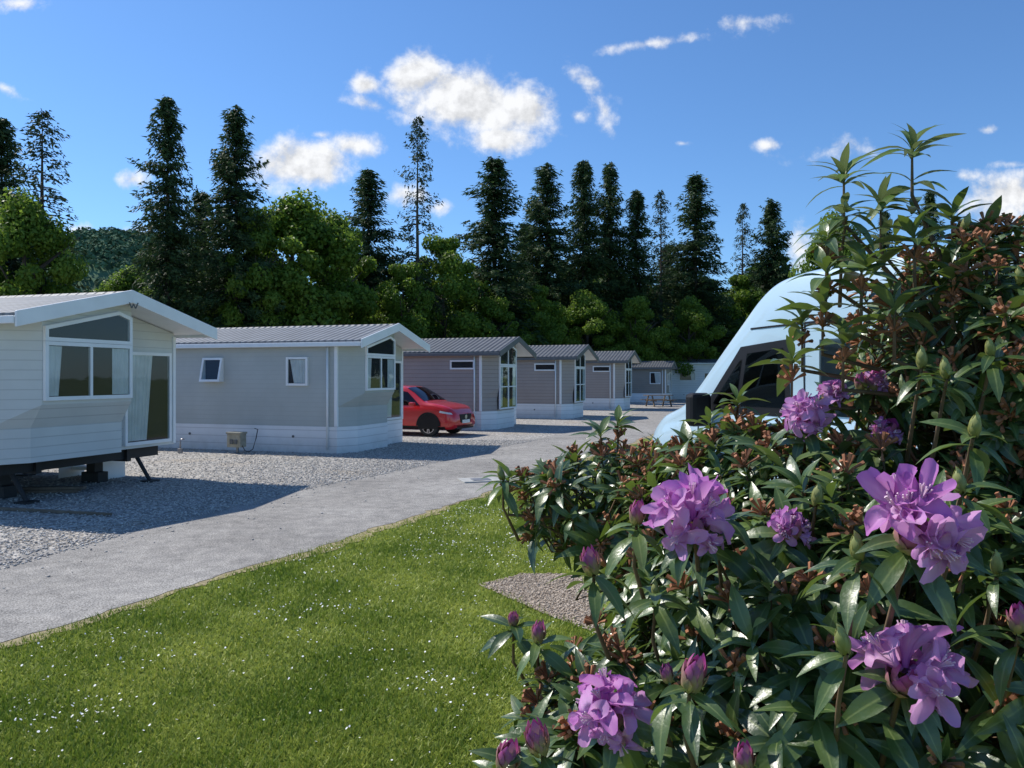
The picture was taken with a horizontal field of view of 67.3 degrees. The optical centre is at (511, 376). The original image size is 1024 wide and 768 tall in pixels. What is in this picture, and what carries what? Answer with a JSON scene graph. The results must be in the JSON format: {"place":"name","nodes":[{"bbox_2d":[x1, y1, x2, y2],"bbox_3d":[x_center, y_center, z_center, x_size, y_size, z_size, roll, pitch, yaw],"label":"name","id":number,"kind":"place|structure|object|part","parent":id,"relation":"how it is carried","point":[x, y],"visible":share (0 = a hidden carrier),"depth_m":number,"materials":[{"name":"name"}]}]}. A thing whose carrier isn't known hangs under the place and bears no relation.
{"place":"outdoors","nodes":[
{"label":"outdoors","id":0,"kind":"place"},
{"bbox_2d":[47,235,186,291],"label":"hill","id":1,"kind":"structure","parent":0,"point":[94,274],"depth_m":349.85,"materials":[{"name":"green plant"}]},
{"bbox_2d":[16,226,224,292],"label":"hillside woodland","id":2,"kind":"object","parent":1,"relation":"on","point":[103,240],"visible":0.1,"depth_m":362.51,"materials":[{"name":"green plant"}]},
{"bbox_2d":[0,434,653,767],"bbox_3d":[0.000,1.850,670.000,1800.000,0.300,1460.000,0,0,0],"label":"ground","id":3,"kind":"structure","parent":0,"point":[378,645],"depth_m":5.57,"materials":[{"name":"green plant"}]},
{"bbox_2d":[0,491,584,766],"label":"daisies","id":4,"kind":"object","parent":3,"relation":"on","point":[81,713],"visible":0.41,"depth_m":5.51,"materials":[{"name":"white plant"}]},
{"bbox_2d":[91,254,795,296],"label":"woodland","id":5,"kind":"object","parent":3,"relation":"on","point":[748,275],"depth_m":93.58,"materials":[{"name":"green plant"}]},
{"bbox_2d":[479,573,733,632],"bbox_3d":[4.377,1.838,4.125,9.245,0.300,7.250,0,0,0],"label":"gravel bed","id":6,"kind":"object","parent":3,"relation":"on","point":[550,594],"visible":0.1,"depth_m":7.07,"materials":[{"name":"beige gravel"}]},
{"bbox_2d":[652,232,1023,479],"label":"parked van","id":7,"kind":"object","parent":6,"relation":"on","point":[758,336],"visible":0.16,"depth_m":6.24,"materials":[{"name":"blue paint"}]},
{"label":"quarter window","id":8,"kind":"part","parent":7,"relation":"part of","materials":[{"name":"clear glass"}]},
{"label":"side window","id":9,"kind":"part","parent":7,"relation":"part of","materials":[{"name":"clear glass"}]},
{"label":"rear side window","id":10,"kind":"part","parent":7,"relation":"part of","materials":[{"name":"black glass"}]},
{"bbox_2d":[650,243,680,330],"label":"conifer tree","id":11,"kind":"object","parent":3,"relation":"on","point":[671,268],"visible":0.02,"depth_m":79.51,"materials":[{"name":"green plant"}]},
{"bbox_2d":[708,274,765,355],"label":"broadleaf tree","id":12,"kind":"object","parent":3,"relation":"on","point":[745,300],"visible":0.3,"depth_m":76.21,"materials":[{"name":"green plant"}]},
{"bbox_2d":[728,203,763,306],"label":"conifer tree","id":13,"kind":"object","parent":3,"relation":"on","point":[742,237],"visible":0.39,"depth_m":77.81,"materials":[{"name":"green plant"}]},
{"bbox_2d":[469,123,1023,767],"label":"rhododendron bush","id":14,"kind":"object","parent":3,"relation":"on","point":[863,589],"visible":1,"depth_m":1.61,"materials":[{"name":"green plant"}]},
{"bbox_2d":[736,198,792,313],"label":"conifer tree","id":15,"kind":"object","parent":3,"relation":"on","point":[772,275],"visible":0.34,"depth_m":77.57,"materials":[{"name":"green plant"}]},
{"bbox_2d":[788,209,867,277],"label":"broadleaf tree","id":16,"kind":"object","parent":3,"relation":"on","point":[805,267],"visible":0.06,"depth_m":59.54,"materials":[{"name":"green plant"}]},
{"bbox_2d":[851,252,884,260],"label":"broadleaf tree","id":17,"kind":"object","parent":3,"relation":"on","point":[867,255],"depth_m":55.45,"materials":[{"name":"green plant"}]},
{"bbox_2d":[872,211,895,254],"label":"conifer tree","id":18,"kind":"object","parent":3,"relation":"on","point":[886,214],"visible":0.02,"depth_m":61.84,"materials":[{"name":"green plant"}]},
{"bbox_2d":[918,192,945,247],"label":"conifer tree","id":19,"kind":"object","parent":3,"relation":"on","point":[929,197],"visible":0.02,"depth_m":59.76,"materials":[{"name":"green plant"}]},
{"bbox_2d":[0,403,685,641],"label":"road","id":20,"kind":"structure","parent":0,"point":[34,598],"depth_m":9.54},
{"bbox_2d":[458,477,499,482],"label":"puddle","id":21,"kind":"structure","parent":20,"relation":"on","point":[475,480],"depth_m":14.55,"materials":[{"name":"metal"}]},
{"bbox_2d":[0,399,685,590],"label":"gravel yard","id":22,"kind":"structure","parent":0,"point":[526,429],"depth_m":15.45,"materials":[{"name":"grey gravel"}]},
{"bbox_2d":[0,263,13,291],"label":"broadleaf tree","id":23,"kind":"object","parent":22,"relation":"on","point":[2,278],"visible":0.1,"depth_m":39.77,"materials":[{"name":"green plant"}]},
{"bbox_2d":[0,117,52,291],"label":"conifer tree","id":24,"kind":"object","parent":22,"relation":"on","point":[7,145],"visible":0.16,"depth_m":43.98,"materials":[{"name":"green plant"}]},
{"bbox_2d":[0,186,89,295],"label":"broadleaf tree","id":25,"kind":"object","parent":22,"relation":"on","point":[22,216],"visible":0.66,"depth_m":39.19,"materials":[{"name":"green plant"}]},
{"bbox_2d":[0,108,97,293],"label":"conifer tree","id":26,"kind":"object","parent":22,"relation":"on","point":[49,130],"visible":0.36,"depth_m":41.95,"materials":[{"name":"green plant"}]},
{"bbox_2d":[17,486,86,493],"bbox_3d":[-7.995,1.944,13.166,1.300,0.100,0.160,0,0,-6],"label":"timber plank","id":27,"kind":"object","parent":22,"relation":"on","point":[51,489],"visible":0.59,"depth_m":13.12,"materials":[{"name":"wood"}]},
{"bbox_2d":[0,507,111,515],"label":"timber edging","id":28,"kind":"object","parent":22,"relation":"on","point":[52,511],"visible":1,"depth_m":11.16,"materials":[{"name":"wood"}]},
{"bbox_2d":[59,461,124,478],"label":"caravan steps","id":29,"kind":"structure","parent":22,"relation":"on","point":[115,469],"depth_m":15.11,"materials":[{"name":"white plastic"}]},
{"bbox_2d":[0,290,216,504],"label":"static caravan","id":30,"kind":"object","parent":22,"relation":"on","point":[88,380],"visible":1,"depth_m":12.73,"materials":[{"name":"white plastic"}]},
{"bbox_2d":[43,341,132,400],"bbox_3d":[-6.928,-0.080,12.654,0.054,0.920,1.750,0,0,17],"label":"window","id":31,"kind":"structure","parent":30,"relation":"in","point":[71,370],"depth_m":12.60,"materials":[{"name":"glass"}]},
{"bbox_2d":[43,311,132,344],"bbox_3d":[-6.928,-0.827,12.654,0.054,0.565,1.750,0,0,17],"label":"window","id":32,"kind":"structure","parent":30,"relation":"in","point":[114,327],"depth_m":12.77,"materials":[{"name":"grey glass"}]},
{"bbox_2d":[123,352,171,445],"bbox_3d":[-6.885,0.415,14.568,0.054,1.730,1.180,0,0,17],"label":"door","id":33,"kind":"structure","parent":30,"relation":"in","point":[147,419],"depth_m":14.63,"materials":[{"name":"glass"}]},
{"bbox_2d":[89,265,153,291],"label":"broadleaf tree","id":34,"kind":"object","parent":22,"relation":"on","point":[121,282],"visible":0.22,"depth_m":61.22,"materials":[{"name":"green plant"}]},
{"bbox_2d":[138,284,178,298],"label":"broadleaf tree","id":35,"kind":"object","parent":22,"relation":"on","point":[145,292],"visible":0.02,"depth_m":59.41,"materials":[{"name":"green plant"}]},
{"bbox_2d":[122,95,215,318],"bbox_3d":[-19.873,-6.152,44.513,7.927,20.579,8.335,0,0,32],"label":"conifer tree","id":36,"kind":"object","parent":22,"relation":"on","point":[168,241],"visible":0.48,"depth_m":44.53,"materials":[{"name":"green plant"}]},
{"bbox_2d":[178,438,183,452],"bbox_3d":[-8.577,1.803,19.947,0.150,0.382,0.100,0,0,0],"label":"standpipe","id":37,"kind":"object","parent":22,"relation":"on","point":[180,449],"visible":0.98,"depth_m":19.93,"materials":[{"name":"metal"}]},
{"bbox_2d":[170,269,218,311],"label":"broadleaf tree","id":38,"kind":"object","parent":22,"relation":"on","point":[190,300],"visible":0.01,"depth_m":48.99,"materials":[{"name":"green plant"}]},
{"bbox_2d":[171,190,223,299],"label":"conifer tree","id":39,"kind":"object","parent":22,"relation":"on","point":[197,203],"visible":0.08,"depth_m":51.58,"materials":[{"name":"green plant"}]},
{"bbox_2d":[170,104,286,327],"bbox_3d":[-16.142,-6.721,46.528,8.793,19.074,8.478,0,0,-11],"label":"conifer tree","id":40,"kind":"object","parent":22,"relation":"on","point":[234,195],"visible":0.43,"depth_m":45.40,"materials":[{"name":"green plant"}]},
{"bbox_2d":[226,428,257,452],"bbox_3d":[-6.960,1.669,19.878,0.810,0.650,0.310,0,0,17],"label":"utility box","id":41,"kind":"object","parent":22,"relation":"on","point":[237,439],"visible":1,"depth_m":19.81,"materials":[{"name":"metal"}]},
{"bbox_2d":[197,207,318,327],"bbox_3d":[-15.311,-4.057,46.986,6.323,12.553,6.598,0,0,33],"label":"broadleaf tree","id":42,"kind":"object","parent":22,"relation":"on","point":[229,311],"visible":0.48,"depth_m":45.45,"materials":[{"name":"green plant"}]},
{"bbox_2d":[158,323,429,453],"bbox_3d":[-8.562,0.266,23.091,11.440,3.468,4.210,0,0,18],"label":"static caravan","id":43,"kind":"object","parent":22,"relation":"on","point":[335,389],"visible":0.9,"depth_m":20.59,"materials":[{"name":"grey plastic"}]},
{"bbox_2d":[199,358,223,381],"bbox_3d":[-8.168,-0.175,20.887,0.650,0.650,0.197,0,0,18],"label":"window","id":44,"kind":"structure","parent":43,"relation":"in","point":[212,369],"depth_m":20.95,"materials":[{"name":"white plastic"}]},
{"bbox_2d":[286,357,307,385],"bbox_3d":[-5.625,-0.125,20.135,0.650,0.750,0.054,0,0,18],"label":"window","id":45,"kind":"structure","parent":43,"relation":"in","point":[296,367],"depth_m":20.14,"materials":[{"name":"white plastic"}]},
{"bbox_2d":[365,356,395,390],"bbox_3d":[-3.564,-0.080,20.910,0.054,0.920,1.650,0,0,18],"label":"window","id":46,"kind":"structure","parent":43,"relation":"in","point":[380,371],"depth_m":20.88,"materials":[{"name":"glass"}]},
{"bbox_2d":[365,336,395,356],"bbox_3d":[-3.564,-0.827,20.910,0.054,0.565,1.650,0,0,18],"label":"window","id":47,"kind":"structure","parent":43,"relation":"in","point":[386,346],"depth_m":21.04,"materials":[{"name":"black glass"}]},
{"bbox_2d":[387,361,401,419],"bbox_3d":[-3.516,0.415,22.728,0.054,1.730,1.080,0,0,18],"label":"door","id":48,"kind":"structure","parent":43,"relation":"in","point":[394,406],"depth_m":23.07,"materials":[{"name":"glass"}]},
{"bbox_2d":[242,187,378,326],"bbox_3d":[-13.895,-4.949,50.016,10.786,14.403,9.531,0,0,38],"label":"broadleaf tree","id":49,"kind":"object","parent":22,"relation":"on","point":[300,224],"visible":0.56,"depth_m":48.47,"materials":[{"name":"green plant"}]},
{"bbox_2d":[285,208,379,325],"bbox_3d":[-12.178,-4.608,52.140,7.209,13.697,8.158,0,0,-12],"label":"broadleaf tree","id":50,"kind":"object","parent":22,"relation":"on","point":[364,268],"visible":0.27,"depth_m":50.52,"materials":[{"name":"green plant"}]},
{"bbox_2d":[342,167,412,322],"bbox_3d":[-10.060,-5.811,57.700,11.239,19.720,11.817,0,0,-6],"label":"conifer tree","id":51,"kind":"object","parent":22,"relation":"on","point":[367,188],"visible":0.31,"depth_m":57.54,"materials":[{"name":"green plant"}]},
{"bbox_2d":[358,261,440,338],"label":"broadleaf tree","id":52,"kind":"object","parent":22,"relation":"on","point":[392,306],"visible":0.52,"depth_m":52.88,"materials":[{"name":"green plant"}]},
{"bbox_2d":[388,116,459,336],"bbox_3d":[-6.990,-8.384,55.491,6.832,21.186,6.969,0,0,-12],"label":"conifer tree","id":53,"kind":"object","parent":22,"relation":"on","point":[419,148],"visible":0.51,"depth_m":55.92,"materials":[{"name":"green plant"}]},
{"bbox_2d":[405,311,448,337],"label":"broadleaf tree","id":54,"kind":"object","parent":22,"relation":"on","point":[435,328],"visible":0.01,"depth_m":57.04,"materials":[{"name":"green plant"}]},
{"bbox_2d":[403,385,474,436],"bbox_3d":[-3.603,1.149,26.682,4.535,1.702,2.200,0,0,24],"label":"parked car","id":55,"kind":"object","parent":22,"relation":"on","point":[427,412],"visible":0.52,"depth_m":25.52,"materials":[{"name":"red paint"}]},
{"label":"side window","id":56,"kind":"part","parent":55,"relation":"part of","materials":[{"name":"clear glass"}]},
{"bbox_2d":[404,234,499,338],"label":"broadleaf tree","id":57,"kind":"object","parent":22,"relation":"on","point":[453,281],"visible":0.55,"depth_m":56.64,"materials":[{"name":"green plant"}]},
{"bbox_2d":[403,336,536,429],"bbox_3d":[-4.841,0.226,31.869,10.940,3.548,4.260,0,0,20],"label":"static caravan","id":58,"kind":"object","parent":22,"relation":"on","point":[478,376],"visible":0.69,"depth_m":29.01,"materials":[{"name":"grey plastic"}]},
{"bbox_2d":[450,360,473,369],"bbox_3d":[-1.855,-0.425,28.731,1.000,0.350,0.054,0,0,20],"label":"window","id":59,"kind":"structure","parent":58,"relation":"in","point":[454,364],"depth_m":28.74,"materials":[{"name":"white plastic"}]},
{"bbox_2d":[499,365,516,409],"bbox_3d":[-0.151,0.425,29.678,0.054,1.650,1.850,0,0,20],"label":"door","id":60,"kind":"structure","parent":58,"relation":"in","point":[507,374],"depth_m":29.63,"materials":[{"name":"white plastic"}]},
{"bbox_2d":[499,347,516,365],"bbox_3d":[-0.151,-0.797,29.678,0.054,0.785,1.850,0,0,20],"label":"window","id":61,"kind":"structure","parent":58,"relation":"in","point":[509,358],"depth_m":29.89,"materials":[{"name":"white plastic"}]},
{"bbox_2d":[449,295,534,344],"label":"broadleaf tree","id":62,"kind":"object","parent":22,"relation":"on","point":[494,308],"visible":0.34,"depth_m":57.41,"materials":[{"name":"green plant"}]},
{"bbox_2d":[446,156,550,344],"bbox_3d":[-1.355,-7.006,62.932,14.689,21.407,13.758,0,0,2],"label":"conifer tree","id":63,"kind":"object","parent":22,"relation":"on","point":[494,205],"visible":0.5,"depth_m":61.25,"materials":[{"name":"green plant"}]},
{"bbox_2d":[500,271,534,316],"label":"broadleaf tree","id":64,"kind":"object","parent":22,"relation":"on","point":[525,280],"visible":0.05,"depth_m":70.46,"materials":[{"name":"green plant"}]},
{"bbox_2d":[507,223,540,277],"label":"conifer tree","id":65,"kind":"object","parent":22,"relation":"on","point":[525,241],"visible":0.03,"depth_m":75.59,"materials":[{"name":"green plant"}]},
{"bbox_2d":[505,284,579,344],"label":"broadleaf tree","id":66,"kind":"object","parent":22,"relation":"on","point":[553,333],"visible":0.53,"depth_m":60.90,"materials":[{"name":"green plant"}]},
{"bbox_2d":[510,162,602,350],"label":"conifer tree","id":67,"kind":"object","parent":22,"relation":"on","point":[540,213],"visible":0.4,"depth_m":67.43,"materials":[{"name":"green plant"}]},
{"bbox_2d":[516,344,598,418],"bbox_3d":[-1.411,0.226,39.269,10.940,3.548,4.260,0,0,20],"label":"static caravan","id":68,"kind":"object","parent":22,"relation":"on","point":[550,381],"visible":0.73,"depth_m":36.28,"materials":[{"name":"grey plastic"}]},
{"bbox_2d":[534,363,554,370],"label":"window","id":69,"kind":"structure","parent":68,"relation":"in","point":[537,366],"depth_m":36.16,"materials":[{"name":"white plastic"}]},
{"bbox_2d":[574,368,584,402],"bbox_3d":[3.279,0.425,37.078,0.054,1.650,1.850,0,0,20],"label":"door","id":70,"kind":"structure","parent":68,"relation":"in","point":[579,373],"depth_m":37.03,"materials":[{"name":"white plastic"}]},
{"bbox_2d":[574,354,584,367],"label":"window","id":71,"kind":"structure","parent":68,"relation":"in","point":[580,363],"depth_m":37.07,"materials":[{"name":"white plastic"}]},
{"bbox_2d":[554,264,618,340],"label":"broadleaf tree","id":72,"kind":"object","parent":22,"relation":"on","point":[612,306],"visible":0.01,"depth_m":72.09,"materials":[{"name":"green plant"}]},
{"bbox_2d":[558,160,623,350],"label":"conifer tree","id":73,"kind":"object","parent":22,"relation":"on","point":[587,230],"visible":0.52,"depth_m":69.44,"materials":[{"name":"green plant"}]},
{"bbox_2d":[559,288,626,350],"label":"broadleaf tree","id":74,"kind":"object","parent":22,"relation":"on","point":[585,306],"visible":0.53,"depth_m":62.84,"materials":[{"name":"green plant"}]},
{"bbox_2d":[583,351,640,409],"bbox_3d":[2.299,0.226,48.369,10.940,3.548,4.260,0,0,20],"label":"static caravan","id":75,"kind":"object","parent":22,"relation":"on","point":[608,380],"visible":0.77,"depth_m":45.31,"materials":[{"name":"grey plastic"}]},
{"bbox_2d":[593,366,609,371],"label":"window","id":76,"kind":"structure","parent":75,"relation":"in","point":[595,368],"depth_m":45.24,"materials":[{"name":"white plastic"}]},
{"bbox_2d":[625,369,631,396],"bbox_3d":[6.989,0.425,46.178,0.054,1.650,1.850,0,0,20],"label":"door","id":77,"kind":"structure","parent":75,"relation":"in","point":[628,373],"depth_m":46.12,"materials":[{"name":"white plastic"}]},
{"bbox_2d":[625,359,631,369],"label":"window","id":78,"kind":"structure","parent":75,"relation":"in","point":[627,366],"depth_m":46.58,"materials":[{"name":"white plastic"}]},
{"bbox_2d":[575,161,658,347],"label":"conifer tree","id":79,"kind":"object","parent":22,"relation":"on","point":[611,201],"visible":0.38,"depth_m":71.35,"materials":[{"name":"green plant"}]},
{"bbox_2d":[597,278,656,350],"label":"broadleaf tree","id":80,"kind":"object","parent":22,"relation":"on","point":[600,280],"visible":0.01,"depth_m":72.61,"materials":[{"name":"green plant"}]},
{"bbox_2d":[604,189,671,360],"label":"conifer tree","id":81,"kind":"object","parent":22,"relation":"on","point":[636,204],"visible":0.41,"depth_m":71.53,"materials":[{"name":"green plant"}]},
{"bbox_2d":[608,295,671,360],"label":"broadleaf tree","id":82,"kind":"object","parent":22,"relation":"on","point":[642,339],"visible":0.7,"depth_m":63.04,"materials":[{"name":"green plant"}]},
{"bbox_2d":[630,361,676,402],"bbox_3d":[8.545,0.401,60.991,8.540,3.199,4.260,0,0,18],"label":"static caravan","id":83,"kind":"object","parent":22,"relation":"on","point":[651,377],"visible":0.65,"depth_m":58.48,"materials":[{"name":"grey plastic"}]},
{"bbox_2d":[650,372,660,383],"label":"window","id":84,"kind":"structure","parent":83,"relation":"in","point":[655,377],"depth_m":58.22,"materials":[{"name":"white plastic"}]},
{"bbox_2d":[669,372,670,391],"bbox_3d":[12.322,0.475,59.974,0.054,1.550,0.800,0,0,18],"label":"door","id":85,"kind":"structure","parent":83,"relation":"in","point":[669,372],"depth_m":59.80,"materials":[{"name":"white plastic"}]},
{"bbox_2d":[640,395,673,406],"bbox_3d":[9.600,1.620,50.500,1.800,0.760,1.720,0,0,-14],"label":"picnic table","id":86,"kind":"object","parent":22,"relation":"on","point":[656,400],"visible":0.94,"depth_m":50.29,"materials":[{"name":"brown wood"}]},
{"bbox_2d":[646,283,682,360],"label":"broadleaf tree","id":87,"kind":"object","parent":22,"relation":"on","point":[662,304],"visible":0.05,"depth_m":76.76,"materials":[{"name":"green plant"}]},
{"bbox_2d":[644,189,685,359],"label":"conifer tree","id":88,"kind":"object","parent":22,"relation":"on","point":[662,234],"visible":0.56,"depth_m":72.85,"materials":[{"name":"green plant"}]},
{"bbox_2d":[659,295,726,376],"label":"broadleaf tree","id":89,"kind":"object","parent":22,"relation":"on","point":[694,316],"visible":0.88,"depth_m":66.81,"materials":[{"name":"green plant"}]},
{"bbox_2d":[672,359,717,398],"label":"static caravan","id":90,"kind":"object","parent":22,"relation":"on","point":[683,386],"visible":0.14,"depth_m":66.29,"materials":[{"name":"grey plastic"}]},
{"bbox_2d":[679,373,695,380],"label":"window","id":91,"kind":"structure","parent":90,"relation":"in","point":[692,377],"depth_m":66.28,"materials":[{"name":"white plastic"}]},
{"bbox_2d":[648,171,745,358],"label":"conifer tree","id":92,"kind":"object","parent":22,"relation":"on","point":[695,213],"visible":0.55,"depth_m":73.33,"materials":[{"name":"green plant"}]},
{"bbox_2d":[658,279,747,354],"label":"broadleaf tree","id":93,"kind":"object","parent":22,"relation":"on","point":[723,313],"visible":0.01,"depth_m":75.93,"materials":[{"name":"green plant"}]},
{"bbox_2d":[0,0,1023,295],"label":"sky","id":94,"kind":"structure","parent":0,"point":[744,95],"materials":[{"name":"blue"}]}
]}

